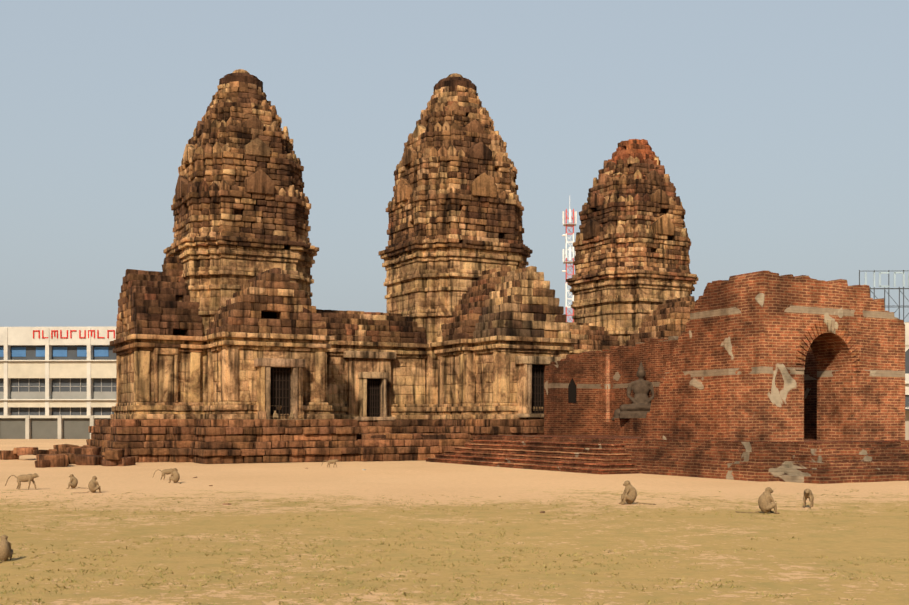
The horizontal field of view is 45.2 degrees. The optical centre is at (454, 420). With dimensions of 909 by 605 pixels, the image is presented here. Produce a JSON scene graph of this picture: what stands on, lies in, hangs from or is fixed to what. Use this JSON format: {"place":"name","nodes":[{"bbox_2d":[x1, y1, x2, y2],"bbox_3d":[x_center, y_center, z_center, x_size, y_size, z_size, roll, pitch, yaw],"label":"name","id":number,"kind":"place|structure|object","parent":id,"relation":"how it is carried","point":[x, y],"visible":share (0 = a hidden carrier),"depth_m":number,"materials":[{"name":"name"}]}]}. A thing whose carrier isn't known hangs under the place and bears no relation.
{"place":"outdoors","nodes":[
{"label":"outdoors","id":0,"kind":"place"},
{"bbox_2d":[0,439,908,604],"bbox_3d":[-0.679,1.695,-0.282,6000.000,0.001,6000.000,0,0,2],"label":"ground","id":1,"kind":"structure","parent":0,"point":[774,567],"depth_m":16.10,"materials":[{"name":"beige soil"}]},
{"bbox_2d":[0,535,12,562],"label":"monkey","id":2,"kind":"object","parent":1,"relation":"on","point":[6,551],"visible":1,"depth_m":13.10,"materials":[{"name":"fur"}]},
{"bbox_2d":[5,473,38,489],"bbox_3d":[-10.586,1.485,26.697,0.836,0.397,0.206,0,0,2],"label":"monkey","id":3,"kind":"object","parent":1,"relation":"on","point":[29,478],"visible":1,"depth_m":26.64,"materials":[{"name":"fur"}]},
{"bbox_2d":[66,474,87,488],"bbox_3d":[-9.398,1.512,27.204,0.576,0.366,0.245,0,0,-5],"label":"monkey","id":4,"kind":"object","parent":1,"relation":"on","point":[73,482],"visible":1,"depth_m":27.15,"materials":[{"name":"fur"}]},
{"bbox_2d":[74,476,101,492],"bbox_3d":[-8.576,1.496,25.526,0.624,0.397,0.265,0,0,-45],"label":"monkey","id":5,"kind":"object","parent":1,"relation":"on","point":[93,486],"visible":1,"depth_m":25.54,"materials":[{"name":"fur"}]},
{"bbox_2d":[153,468,177,479],"bbox_3d":[-8.232,1.518,31.050,0.704,0.334,0.173,0,0,-8],"label":"monkey","id":6,"kind":"object","parent":1,"relation":"on","point":[167,471],"visible":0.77,"depth_m":31.00,"materials":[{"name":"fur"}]},
{"bbox_2d":[168,468,180,483],"bbox_3d":[-7.502,1.491,29.536,0.272,0.407,0.641,0,0,-45],"label":"monkey","id":7,"kind":"object","parent":1,"relation":"on","point":[175,478],"visible":1,"depth_m":29.57,"materials":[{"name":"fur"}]},
{"bbox_2d":[322,459,337,466],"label":"monkey","id":8,"kind":"object","parent":1,"relation":"on","point":[332,461],"visible":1,"depth_m":39.37,"materials":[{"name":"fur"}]},
{"bbox_2d":[0,69,698,467],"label":"temple","id":9,"kind":"structure","parent":1,"relation":"on","point":[220,315],"depth_m":48.22,"materials":[{"name":"stone"}]},
{"bbox_2d":[273,411,277,418],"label":"monkey","id":10,"kind":"object","parent":9,"relation":"on","point":[275,415],"visible":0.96,"depth_m":44.29,"materials":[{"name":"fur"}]},
{"bbox_2d":[271,364,546,418],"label":"barred gates","id":11,"kind":"structure","parent":9,"relation":"on","point":[370,394],"depth_m":47.71,"materials":[{"name":"grey metal"}]},
{"bbox_2d":[270,365,575,416],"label":"doorways","id":12,"kind":"structure","parent":9,"relation":"on","point":[572,392],"depth_m":45.93,"materials":[{"name":"black"}]},
{"bbox_2d":[0,270,908,439],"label":"town buildings","id":13,"kind":"structure","parent":1,"relation":"on","point":[57,382],"depth_m":127.09,"materials":[{"name":"paint"}]},
{"bbox_2d":[0,468,908,604],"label":"dry grass tufts","id":14,"kind":"object","parent":1,"relation":"on","point":[322,578],"visible":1,"depth_m":13.18,"materials":[{"name":"beige plant"}]},
{"bbox_2d":[562,209,576,321],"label":"telecom mast","id":15,"kind":"object","parent":1,"relation":"on","point":[566,262],"visible":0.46,"depth_m":228.21,"materials":[{"name":"metal"}]},
{"bbox_2d":[618,481,655,504],"bbox_3d":[3.687,1.453,22.042,0.761,0.484,0.323,0,0,10],"label":"monkey","id":16,"kind":"object","parent":1,"relation":"on","point":[629,495],"visible":1,"depth_m":22.01,"materials":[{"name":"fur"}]},
{"bbox_2d":[424,271,908,483],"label":"viharn brick walls","id":17,"kind":"structure","parent":1,"relation":"on","point":[763,376],"depth_m":33.49,"materials":[{"name":"red brick"}]},
{"bbox_2d":[611,409,619,421],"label":"statue fragment","id":18,"kind":"object","parent":17,"relation":"on","point":[616,413],"visible":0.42,"depth_m":45.56,"materials":[{"name":"stone"}]},
{"bbox_2d":[619,362,653,418],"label":"seated buddha statue","id":19,"kind":"object","parent":17,"relation":"on","point":[640,405],"visible":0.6,"depth_m":44.02,"materials":[{"name":"stone"}]},
{"bbox_2d":[735,487,778,513],"bbox_3d":[5.544,1.453,19.944,0.761,0.484,0.323,0,0,5],"label":"monkey","id":20,"kind":"object","parent":1,"relation":"on","point":[765,500],"visible":1,"depth_m":19.83,"materials":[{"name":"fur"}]},
{"bbox_2d":[803,489,813,507],"bbox_3d":[6.905,1.496,21.281,0.195,0.376,0.792,0,0,22],"label":"monkey","id":21,"kind":"object","parent":1,"relation":"on","point":[808,494],"visible":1,"depth_m":21.05,"materials":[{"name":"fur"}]},
{"bbox_2d":[0,0,908,326],"label":"sky","id":22,"kind":"structure","parent":0,"point":[779,129],"materials":[{"name":"blue"}]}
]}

